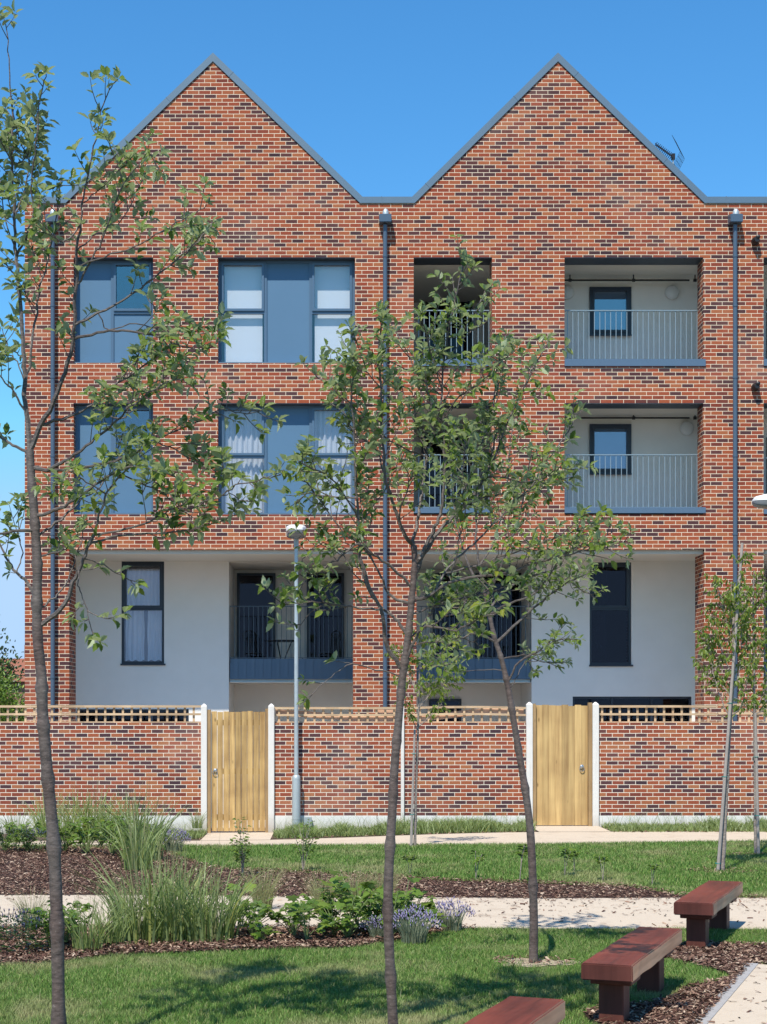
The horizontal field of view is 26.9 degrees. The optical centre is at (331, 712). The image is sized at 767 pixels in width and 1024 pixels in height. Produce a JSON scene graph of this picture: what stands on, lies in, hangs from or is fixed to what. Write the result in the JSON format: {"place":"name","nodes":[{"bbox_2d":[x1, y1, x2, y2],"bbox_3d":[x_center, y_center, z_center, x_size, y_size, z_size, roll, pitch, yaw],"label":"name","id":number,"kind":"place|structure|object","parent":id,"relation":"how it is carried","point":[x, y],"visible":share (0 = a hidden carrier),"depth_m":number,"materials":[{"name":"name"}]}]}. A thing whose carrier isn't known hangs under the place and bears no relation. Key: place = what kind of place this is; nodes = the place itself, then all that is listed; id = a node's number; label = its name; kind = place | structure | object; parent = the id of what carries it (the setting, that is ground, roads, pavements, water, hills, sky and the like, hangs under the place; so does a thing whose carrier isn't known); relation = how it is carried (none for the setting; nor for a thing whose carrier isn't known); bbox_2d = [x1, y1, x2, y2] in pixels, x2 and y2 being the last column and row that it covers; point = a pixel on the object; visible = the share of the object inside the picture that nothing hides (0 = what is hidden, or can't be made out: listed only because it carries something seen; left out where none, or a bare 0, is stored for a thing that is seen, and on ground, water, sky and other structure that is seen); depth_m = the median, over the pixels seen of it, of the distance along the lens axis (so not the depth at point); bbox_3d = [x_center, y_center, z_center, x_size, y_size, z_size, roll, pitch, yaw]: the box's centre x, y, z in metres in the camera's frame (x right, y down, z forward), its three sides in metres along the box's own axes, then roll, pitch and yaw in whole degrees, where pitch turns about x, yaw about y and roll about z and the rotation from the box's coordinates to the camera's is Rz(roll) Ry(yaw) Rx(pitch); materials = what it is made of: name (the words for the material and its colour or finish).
{"place":"outdoors","nodes":[
{"label":"outdoors","id":0,"kind":"place"},
{"bbox_2d":[201,832,272,839],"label":"gate path","id":1,"kind":"structure","parent":0,"point":[252,836],"depth_m":27.65,"materials":[{"name":"concrete"}]},
{"bbox_2d":[235,858,298,908],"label":"feather grass","id":2,"kind":"object","parent":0,"point":[265,896],"depth_m":16.43,"materials":[{"name":"green plant"}]},
{"bbox_2d":[2,827,615,840],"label":"verge","id":3,"kind":"structure","parent":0,"point":[40,838],"depth_m":27.18,"materials":[{"name":"plant"}]},
{"bbox_2d":[286,525,305,827],"bbox_3d":[-0.631,-0.544,28.196,0.370,5.549,0.576,0,0,0],"label":"street lamp","id":4,"kind":"object","parent":3,"relation":"on","point":[296,537],"visible":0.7,"depth_m":28.30,"materials":[{"name":"metal"}]},
{"bbox_2d":[133,807,766,838],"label":"wall weeds","id":5,"kind":"object","parent":3,"relation":"on","point":[475,825],"depth_m":27.42,"materials":[{"name":"green plant"}]},
{"bbox_2d":[0,926,766,1023],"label":"lawn","id":6,"kind":"structure","parent":0,"point":[465,1013],"depth_m":11.67,"materials":[{"name":"plant"}]},
{"bbox_2d":[0,0,296,1023],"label":"whitebeam tree","id":7,"kind":"object","parent":6,"relation":"on","point":[12,140],"visible":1,"depth_m":9.27,"materials":[{"name":"green plant"}]},
{"bbox_2d":[0,923,766,1023],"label":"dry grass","id":8,"kind":"structure","parent":6,"relation":"on","point":[339,976],"depth_m":12.03,"materials":[{"name":"green plant"}]},
{"bbox_2d":[393,902,442,943],"bbox_3d":[0.717,1.836,14.054,0.511,0.347,0.492,0,0,0],"label":"lavender","id":9,"kind":"object","parent":6,"relation":"on","point":[411,933],"visible":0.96,"depth_m":14.01,"materials":[{"name":"purple plant"}]},
{"bbox_2d":[256,234,637,1023],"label":"whitebeam tree","id":10,"kind":"object","parent":6,"relation":"on","point":[368,422],"visible":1,"depth_m":9.54,"materials":[{"name":"green plant"}]},
{"bbox_2d":[422,403,609,962],"bbox_3d":[1.508,-0.264,12.980,1.539,4.689,0.993,0,0,5],"label":"whitebeam tree","id":11,"kind":"object","parent":6,"relation":"on","point":[532,879],"visible":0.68,"depth_m":12.98,"materials":[{"name":"green plant"}]},
{"bbox_2d":[583,940,766,1023],"bbox_3d":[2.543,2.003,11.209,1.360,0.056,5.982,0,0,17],"label":"bark mulch","id":12,"kind":"object","parent":6,"relation":"on","point":[710,959],"visible":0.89,"depth_m":11.57,"materials":[{"name":"brown wood"}]},
{"bbox_2d":[465,996,565,1023],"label":"park bench","id":13,"kind":"object","parent":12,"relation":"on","point":[517,1010],"visible":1,"depth_m":8.65,"materials":[{"name":"brown wood"}]},
{"bbox_2d":[582,927,682,1023],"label":"park bench","id":14,"kind":"object","parent":12,"relation":"on","point":[618,968],"visible":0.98,"depth_m":10.54,"materials":[{"name":"brown wood"}]},
{"bbox_2d":[674,880,742,948],"bbox_3d":[3.411,1.857,14.432,0.338,0.507,1.882,0,0,22],"label":"park bench","id":15,"kind":"object","parent":6,"relation":"on","point":[703,908],"visible":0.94,"depth_m":13.79,"materials":[{"name":"brown wood"}]},
{"bbox_2d":[693,963,757,1023],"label":"path edging","id":16,"kind":"object","parent":6,"relation":"on","point":[727,995],"visible":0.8,"depth_m":11.47,"materials":[{"name":"grey concrete"}]},
{"bbox_2d":[0,895,766,928],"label":"path","id":17,"kind":"structure","parent":0,"point":[594,909],"depth_m":16.27,"materials":[{"name":"concrete"}]},
{"bbox_2d":[5,895,766,1023],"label":"scattered bark chips","id":18,"kind":"object","parent":17,"relation":"on","point":[511,908],"visible":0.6,"depth_m":16.68,"materials":[{"name":"brown wood"}]},
{"bbox_2d":[0,0,766,658],"label":"sky","id":19,"kind":"structure","parent":0,"point":[387,92],"materials":[{"name":"blue"}]},
{"bbox_2d":[0,838,766,897],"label":"lawn","id":20,"kind":"structure","parent":0,"point":[523,864],"depth_m":20.64,"materials":[{"name":"plant"}]},
{"bbox_2d":[85,772,176,832],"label":"reed grass","id":21,"kind":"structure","parent":20,"relation":"on","point":[126,801],"depth_m":24.14,"materials":[{"name":"green plant"}]},
{"bbox_2d":[289,819,319,870],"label":"young shrub","id":22,"kind":"object","parent":20,"relation":"on","point":[305,845],"visible":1,"depth_m":20.30,"materials":[{"name":"green plant"}]},
{"bbox_2d":[384,629,465,844],"bbox_3d":[1.422,0.406,24.253,1.245,3.350,1.073,0,0,0],"label":"sapling","id":23,"kind":"object","parent":20,"relation":"on","point":[440,691],"visible":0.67,"depth_m":24.19,"materials":[{"name":"green plant"}]},
{"bbox_2d":[690,551,762,871],"bbox_3d":[5.059,0.008,20.560,0.905,4.147,1.198,0,0,0],"label":"sapling","id":24,"kind":"object","parent":20,"relation":"on","point":[708,649],"visible":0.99,"depth_m":20.40,"materials":[{"name":"green plant"}]},
{"bbox_2d":[716,543,743,872],"bbox_3d":[5.049,-0.039,20.330,0.350,4.241,0.042,0,0,0],"label":"stake","id":25,"kind":"object","parent":20,"relation":"on","point":[727,744],"visible":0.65,"depth_m":20.31,"materials":[{"name":"grey wood"}]},
{"bbox_2d":[725,568,766,853],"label":"sapling","id":26,"kind":"object","parent":20,"relation":"on","point":[760,643],"visible":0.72,"depth_m":22.78,"materials":[{"name":"green plant"}]},
{"bbox_2d":[754,713,759,853],"bbox_3d":[6.035,1.040,22.730,0.084,2.081,0.042,0,0,0],"label":"stake","id":27,"kind":"object","parent":20,"relation":"on","point":[757,790],"visible":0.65,"depth_m":22.71,"materials":[{"name":"grey wood"}]},
{"bbox_2d":[4,831,766,845],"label":"path","id":28,"kind":"structure","parent":0,"point":[545,837],"depth_m":25.98,"materials":[{"name":"concrete"}]},
{"bbox_2d":[19,787,85,837],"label":"reed grass","id":29,"kind":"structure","parent":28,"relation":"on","point":[42,823],"depth_m":25.94,"materials":[{"name":"green plant"}]},
{"bbox_2d":[60,773,144,838],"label":"reed grass","id":30,"kind":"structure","parent":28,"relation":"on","point":[88,827],"depth_m":25.56,"materials":[{"name":"green plant"}]},
{"bbox_2d":[21,816,766,961],"bbox_3d":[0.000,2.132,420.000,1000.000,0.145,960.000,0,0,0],"label":"ground","id":31,"kind":"structure","parent":0,"point":[362,928],"depth_m":15.17,"materials":[{"name":"soil"}]},
{"bbox_2d":[0,653,24,720],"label":"bush","id":32,"kind":"object","parent":31,"relation":"on","point":[3,695],"visible":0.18,"depth_m":37.63,"materials":[{"name":"green plant"}]},
{"bbox_2d":[0,627,24,720],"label":"tall bush","id":33,"kind":"object","parent":31,"relation":"on","point":[8,666],"visible":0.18,"depth_m":44.03,"materials":[{"name":"green plant"}]},
{"bbox_2d":[0,723,200,833],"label":"garden wall","id":34,"kind":"structure","parent":31,"relation":"on","point":[165,756],"depth_m":28.50,"materials":[{"name":"brick"}]},
{"bbox_2d":[0,705,200,722],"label":"trellis panel","id":35,"kind":"object","parent":34,"relation":"on","point":[87,713],"visible":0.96,"depth_m":28.56,"materials":[{"name":"brown wood"}]},
{"bbox_2d":[201,704,206,832],"bbox_3d":[-2.274,1.081,28.494,0.107,2.499,0.107,0,0,0],"label":"concrete post","id":36,"kind":"object","parent":31,"relation":"on","point":[204,758],"visible":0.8,"depth_m":28.44,"materials":[{"name":"white concrete"}]},
{"bbox_2d":[207,709,267,832],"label":"garden gate","id":37,"kind":"structure","parent":31,"relation":"on","point":[237,765],"depth_m":28.53,"materials":[{"name":"wood"}]},
{"bbox_2d":[0,923,475,964],"bbox_3d":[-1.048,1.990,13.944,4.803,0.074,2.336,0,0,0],"label":"bark mulch","id":38,"kind":"object","parent":31,"relation":"on","point":[208,945],"visible":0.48,"depth_m":13.86,"materials":[{"name":"brown wood"}]},
{"bbox_2d":[0,907,49,952],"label":"salvia","id":39,"kind":"object","parent":38,"relation":"on","point":[14,927],"visible":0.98,"depth_m":13.40,"materials":[{"name":"green plant"}]},
{"bbox_2d":[23,907,79,947],"bbox_3d":[-2.351,1.827,13.605,0.463,0.370,0.462,0,0,-33],"label":"leafy plant","id":40,"kind":"object","parent":38,"relation":"on","point":[42,915],"visible":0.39,"depth_m":13.57,"materials":[{"name":"green plant"}]},
{"bbox_2d":[47,874,134,951],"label":"reed grass","id":41,"kind":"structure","parent":38,"relation":"on","point":[85,943],"depth_m":13.47,"materials":[{"name":"green plant"}]},
{"bbox_2d":[70,894,143,945],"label":"reed grass","id":42,"kind":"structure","parent":38,"relation":"on","point":[114,936],"depth_m":13.81,"materials":[{"name":"green plant"}]},
{"bbox_2d":[85,865,175,938],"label":"reed grass","id":43,"kind":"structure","parent":38,"relation":"on","point":[123,898],"depth_m":14.26,"materials":[{"name":"green plant"}]},
{"bbox_2d":[63,811,210,945],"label":"reed grass","id":44,"kind":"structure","parent":38,"relation":"on","point":[135,932],"depth_m":13.99,"materials":[{"name":"green plant"}]},
{"bbox_2d":[105,828,215,925],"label":"reed grass","id":45,"kind":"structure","parent":38,"relation":"on","point":[160,877],"depth_m":14.64,"materials":[{"name":"green plant"}]},
{"bbox_2d":[97,830,245,944],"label":"reed grass","id":46,"kind":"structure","parent":38,"relation":"on","point":[176,931],"depth_m":13.93,"materials":[{"name":"green plant"}]},
{"bbox_2d":[131,830,241,932],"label":"reed grass","id":47,"kind":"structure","parent":38,"relation":"on","point":[190,880],"depth_m":14.49,"materials":[{"name":"green plant"}]},
{"bbox_2d":[136,830,285,943],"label":"reed grass","id":48,"kind":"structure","parent":38,"relation":"on","point":[201,928],"depth_m":13.99,"materials":[{"name":"green plant"}]},
{"bbox_2d":[184,857,275,939],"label":"reed grass","id":49,"kind":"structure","parent":38,"relation":"on","point":[232,926],"depth_m":14.21,"materials":[{"name":"green plant"}]},
{"bbox_2d":[229,901,276,934],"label":"leafy plant","id":50,"kind":"object","parent":38,"relation":"on","point":[249,915],"visible":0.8,"depth_m":14.36,"materials":[{"name":"green plant"}]},
{"bbox_2d":[248,912,282,940],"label":"broadleaf plant","id":51,"kind":"object","parent":38,"relation":"on","point":[259,930],"visible":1,"depth_m":14.02,"materials":[{"name":"green plant"}]},
{"bbox_2d":[261,900,317,937],"bbox_3d":[-0.385,1.850,14.330,0.498,0.324,0.336,0,0,-38],"label":"leafy plant","id":52,"kind":"object","parent":38,"relation":"on","point":[286,921],"visible":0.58,"depth_m":14.32,"materials":[{"name":"green plant"}]},
{"bbox_2d":[285,895,324,939],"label":"broadleaf plant","id":53,"kind":"object","parent":38,"relation":"on","point":[295,909],"visible":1,"depth_m":14.03,"materials":[{"name":"green plant"}]},
{"bbox_2d":[299,889,358,929],"bbox_3d":[-0.027,1.821,14.810,0.514,0.383,0.526,0,0,-28],"label":"leafy plant","id":54,"kind":"object","parent":38,"relation":"on","point":[326,899],"visible":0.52,"depth_m":14.79,"materials":[{"name":"green plant"}]},
{"bbox_2d":[312,899,356,936],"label":"broadleaf plant","id":55,"kind":"object","parent":38,"relation":"on","point":[337,904],"visible":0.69,"depth_m":14.35,"materials":[{"name":"green plant"}]},
{"bbox_2d":[316,894,375,936],"bbox_3d":[0.162,1.819,14.253,0.510,0.386,0.503,0,0,-22],"label":"leafy plant","id":56,"kind":"object","parent":38,"relation":"on","point":[343,927],"visible":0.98,"depth_m":14.21,"materials":[{"name":"green plant"}]},
{"bbox_2d":[315,870,380,928],"bbox_3d":[0.234,1.733,14.766,0.799,0.559,0.565,0,0,-18],"label":"broadleaf plant","id":57,"kind":"object","parent":38,"relation":"on","point":[337,886],"visible":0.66,"depth_m":14.78,"materials":[{"name":"green plant"}]},
{"bbox_2d":[340,886,394,928],"bbox_3d":[0.360,1.788,14.608,0.458,0.450,0.623,0,0,-24],"label":"leafy plant","id":58,"kind":"object","parent":38,"relation":"on","point":[368,909],"visible":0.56,"depth_m":14.48,"materials":[{"name":"green plant"}]},
{"bbox_2d":[368,890,422,934],"bbox_3d":[0.558,1.805,14.471,0.557,0.416,0.482,0,0,0],"label":"leafy plant","id":59,"kind":"object","parent":38,"relation":"on","point":[378,897],"visible":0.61,"depth_m":14.41,"materials":[{"name":"green plant"}]},
{"bbox_2d":[433,897,475,931],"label":"lavender","id":60,"kind":"object","parent":38,"relation":"on","point":[452,923],"visible":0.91,"depth_m":14.76,"materials":[{"name":"purple plant"}]},
{"bbox_2d":[268,704,273,832],"bbox_3d":[-1.079,1.081,28.494,0.107,2.499,0.107,0,0,0],"label":"concrete post","id":61,"kind":"object","parent":31,"relation":"on","point":[270,767],"visible":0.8,"depth_m":28.44,"materials":[{"name":"white concrete"}]},
{"bbox_2d":[274,723,400,830],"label":"garden wall","id":62,"kind":"structure","parent":31,"relation":"on","point":[344,771],"depth_m":28.50,"materials":[{"name":"brick"}]},
{"bbox_2d":[276,709,392,720],"bbox_3d":[0.102,0.049,28.635,2.216,0.227,0.020,0,0,0],"label":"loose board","id":63,"kind":"object","parent":62,"relation":"on","point":[363,718],"visible":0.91,"depth_m":28.62,"materials":[{"name":"brown wood"}]},
{"bbox_2d":[274,707,395,722],"bbox_3d":[0.117,0.033,28.586,2.284,0.282,0.052,0,0,0],"label":"trellis panel","id":64,"kind":"object","parent":62,"relation":"on","point":[367,714],"visible":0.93,"depth_m":28.56,"materials":[{"name":"brown wood"}]},
{"bbox_2d":[0,845,764,898],"bbox_3d":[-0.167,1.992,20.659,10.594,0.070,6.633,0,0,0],"label":"bark mulch","id":65,"kind":"object","parent":31,"relation":"on","point":[101,856],"visible":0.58,"depth_m":19.05,"materials":[{"name":"brown wood"}]},
{"bbox_2d":[66,820,111,853],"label":"leafy plant","id":66,"kind":"object","parent":65,"relation":"on","point":[82,839],"visible":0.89,"depth_m":22.81,"materials":[{"name":"green plant"}]},
{"bbox_2d":[88,816,132,854],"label":"leafy plant","id":67,"kind":"object","parent":65,"relation":"on","point":[111,849],"visible":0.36,"depth_m":22.65,"materials":[{"name":"green plant"}]},
{"bbox_2d":[90,773,195,871],"bbox_3d":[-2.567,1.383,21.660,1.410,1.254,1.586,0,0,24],"label":"reed grass","id":68,"kind":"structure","parent":65,"relation":"on","point":[155,858],"depth_m":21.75,"materials":[{"name":"green plant"}]},
{"bbox_2d":[229,817,251,875],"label":"young shrub","id":69,"kind":"object","parent":65,"relation":"on","point":[241,854],"visible":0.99,"depth_m":19.71,"materials":[{"name":"green plant"}]},
{"bbox_2d":[25,53,766,722],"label":"apartment building","id":70,"kind":"structure","parent":31,"relation":"on","point":[561,195],"depth_m":31.00,"materials":[{"name":"brick"}]},
{"bbox_2d":[74,261,152,362],"bbox_3d":[-4.231,-7.789,31.155,1.539,2.067,0.230,0,0,0],"label":"window","id":71,"kind":"structure","parent":70,"relation":"in","point":[97,287],"depth_m":31.23,"materials":[{"name":"blue glass"}]},
{"bbox_2d":[74,406,152,513],"bbox_3d":[-4.231,-4.912,31.155,1.539,2.173,0.230,0,0,0],"label":"window","id":72,"kind":"structure","parent":70,"relation":"in","point":[128,498],"depth_m":31.23,"materials":[{"name":"blue glass"}]},
{"bbox_2d":[77,709,188,720],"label":"window","id":73,"kind":"structure","parent":70,"relation":"in","point":[82,717],"depth_m":32.94,"materials":[{"name":"black glass"}]},
{"bbox_2d":[126,610,144,660],"bbox_3d":[-4.061,-1.587,33.052,0.394,1.055,0.056,0,0,0],"label":"net curtain","id":74,"kind":"object","parent":70,"relation":"hanging from","point":[135,631],"visible":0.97,"depth_m":33.05,"materials":[{"name":"white fabric"}]},
{"bbox_2d":[126,569,159,604],"bbox_3d":[-3.870,-2.578,33.050,0.777,0.785,0.060,0,0,0],"label":"net curtain","id":75,"kind":"object","parent":70,"relation":"hanging from","point":[150,578],"visible":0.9,"depth_m":33.05,"materials":[{"name":"white fabric"}]},
{"bbox_2d":[122,562,163,663],"bbox_3d":[-3.881,-2.064,32.924,0.878,2.104,0.092,0,0,0],"label":"window","id":76,"kind":"structure","parent":70,"relation":"in","point":[136,607],"depth_m":32.90,"materials":[{"name":"grey glass"}]},
{"bbox_2d":[147,610,161,660],"bbox_3d":[-3.639,-1.588,33.052,0.338,1.054,0.057,0,0,0],"label":"net curtain","id":77,"kind":"object","parent":70,"relation":"hanging from","point":[154,632],"visible":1,"depth_m":33.05,"materials":[{"name":"white fabric"}]},
{"bbox_2d":[224,266,261,361],"bbox_3d":[-1.730,-7.810,31.350,0.763,1.968,0.050,0,0,0],"label":"roller blind","id":78,"kind":"object","parent":70,"relation":"attached to","point":[242,286],"visible":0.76,"depth_m":31.33,"materials":[{"name":"white fabric"}]},
{"bbox_2d":[222,411,263,512],"bbox_3d":[-1.741,-4.905,31.360,0.861,2.037,0.074,0,0,0],"label":"net curtain","id":79,"kind":"object","parent":70,"relation":"hanging from","point":[245,439],"visible":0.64,"depth_m":31.36,"materials":[{"name":"white fabric"}]},
{"bbox_2d":[237,573,275,658],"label":"window","id":80,"kind":"structure","parent":70,"relation":"in","point":[247,589],"depth_m":34.65,"materials":[{"name":"black glass"}]},
{"bbox_2d":[218,261,354,362],"bbox_3d":[-0.881,-7.789,31.155,2.654,2.067,0.230,0,0,0],"label":"window","id":81,"kind":"structure","parent":70,"relation":"in","point":[287,309],"depth_m":31.23,"materials":[{"name":"blue glass"}]},
{"bbox_2d":[219,406,354,513],"bbox_3d":[-0.881,-4.912,31.155,2.654,2.173,0.230,0,0,0],"label":"window","id":82,"kind":"structure","parent":70,"relation":"in","point":[300,419],"depth_m":31.23,"materials":[{"name":"blue glass"}]},
{"bbox_2d":[307,573,343,658],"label":"window","id":83,"kind":"structure","parent":70,"relation":"in","point":[321,622],"depth_m":34.65,"materials":[{"name":"black glass"}]},
{"bbox_2d":[312,411,351,512],"bbox_3d":[0.021,-4.905,31.360,0.818,2.037,0.074,0,0,0],"label":"net curtain","id":84,"kind":"object","parent":70,"relation":"hanging from","point":[327,434],"visible":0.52,"depth_m":31.36,"materials":[{"name":"white fabric"}]},
{"bbox_2d":[315,266,349,361],"bbox_3d":[0.011,-7.810,31.350,0.721,1.968,0.050,0,0,0],"label":"roller blind","id":85,"kind":"object","parent":70,"relation":"attached to","point":[332,286],"visible":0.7,"depth_m":31.33,"materials":[{"name":"white fabric"}]},
{"bbox_2d":[433,573,458,658],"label":"window","id":86,"kind":"structure","parent":70,"relation":"in","point":[440,632],"depth_m":34.65,"materials":[{"name":"black glass"}]},
{"bbox_2d":[422,301,471,358],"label":"window","id":87,"kind":"structure","parent":70,"relation":"in","point":[451,341],"depth_m":34.33,"materials":[{"name":"grey glass"}]},
{"bbox_2d":[422,433,471,506],"bbox_3d":[2.467,-5.069,34.324,1.081,2.196,0.092,0,0,0],"label":"window","id":88,"kind":"structure","parent":70,"relation":"in","point":[434,491],"depth_m":34.33,"materials":[{"name":"grey glass"}]},
{"bbox_2d":[474,573,520,658],"bbox_3d":[3.594,-1.917,34.655,1.020,2.216,0.070,0,0,0],"label":"window","id":89,"kind":"structure","parent":70,"relation":"in","point":[515,595],"depth_m":34.65,"materials":[{"name":"black glass"}]},
{"bbox_2d":[589,287,630,333],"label":"window","id":90,"kind":"structure","parent":70,"relation":"in","point":[592,290],"depth_m":32.52,"materials":[{"name":"grey metal"}]},
{"bbox_2d":[589,424,630,472],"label":"window","id":91,"kind":"structure","parent":70,"relation":"in","point":[592,427],"depth_m":32.52,"materials":[{"name":"grey metal"}]},
{"bbox_2d":[590,562,630,664],"bbox_3d":[5.715,-2.042,32.924,0.855,2.104,0.092,0,0,0],"label":"window","id":92,"kind":"structure","parent":70,"relation":"in","point":[610,618],"depth_m":32.94,"materials":[{"name":"black glass"}]},
{"bbox_2d":[573,697,690,720],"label":"window","id":93,"kind":"structure","parent":70,"relation":"in","point":[582,701],"depth_m":32.94,"materials":[{"name":"black glass"}]},
{"bbox_2d":[404,723,525,824],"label":"garden wall","id":94,"kind":"structure","parent":31,"relation":"on","point":[467,769],"depth_m":28.50,"materials":[{"name":"brick"}]},
{"bbox_2d":[407,706,525,722],"bbox_3d":[2.394,0.023,28.586,2.123,0.302,0.052,0,0,0],"label":"trellis panel","id":95,"kind":"object","parent":94,"relation":"on","point":[499,714],"visible":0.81,"depth_m":28.56,"materials":[{"name":"brown wood"}]},
{"bbox_2d":[409,708,523,720],"bbox_3d":[2.406,0.034,28.635,2.040,0.276,0.020,0,0,0],"label":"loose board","id":96,"kind":"object","parent":94,"relation":"on","point":[485,710],"visible":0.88,"depth_m":28.62,"materials":[{"name":"brown wood"}]},
{"bbox_2d":[526,702,532,816],"bbox_3d":[3.511,1.066,28.496,0.112,2.528,0.112,0,0,0],"label":"concrete post","id":97,"kind":"object","parent":31,"relation":"on","point":[529,740],"visible":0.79,"depth_m":28.44,"materials":[{"name":"white concrete"}]},
{"bbox_2d":[533,703,591,825],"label":"garden gate","id":98,"kind":"structure","parent":97,"relation":"attached to","point":[562,764],"depth_m":28.53,"materials":[{"name":"wood"}]},
{"bbox_2d":[592,702,598,825],"bbox_3d":[4.687,1.066,28.496,0.112,2.528,0.112,0,0,0],"label":"concrete post","id":99,"kind":"object","parent":31,"relation":"on","point":[595,763],"visible":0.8,"depth_m":28.44,"materials":[{"name":"white concrete"}]},
{"bbox_2d":[599,723,766,826],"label":"garden wall","id":100,"kind":"structure","parent":31,"relation":"on","point":[645,769],"depth_m":28.50,"materials":[{"name":"brick"}]},
{"bbox_2d":[599,705,717,722],"bbox_3d":[5.812,0.018,28.586,2.138,0.311,0.052,0,0,0],"label":"trellis panel","id":101,"kind":"object","parent":100,"relation":"on","point":[637,713],"visible":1,"depth_m":28.56,"materials":[{"name":"brown wood"}]},
{"bbox_2d":[535,826,608,831],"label":"gate path","id":102,"kind":"structure","parent":0,"point":[569,829],"depth_m":27.66,"materials":[{"name":"concrete"}]},
{"bbox_2d":[708,964,766,1023],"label":"side path","id":103,"kind":"structure","parent":0,"point":[728,1012],"depth_m":11.07,"materials":[{"name":"concrete"}]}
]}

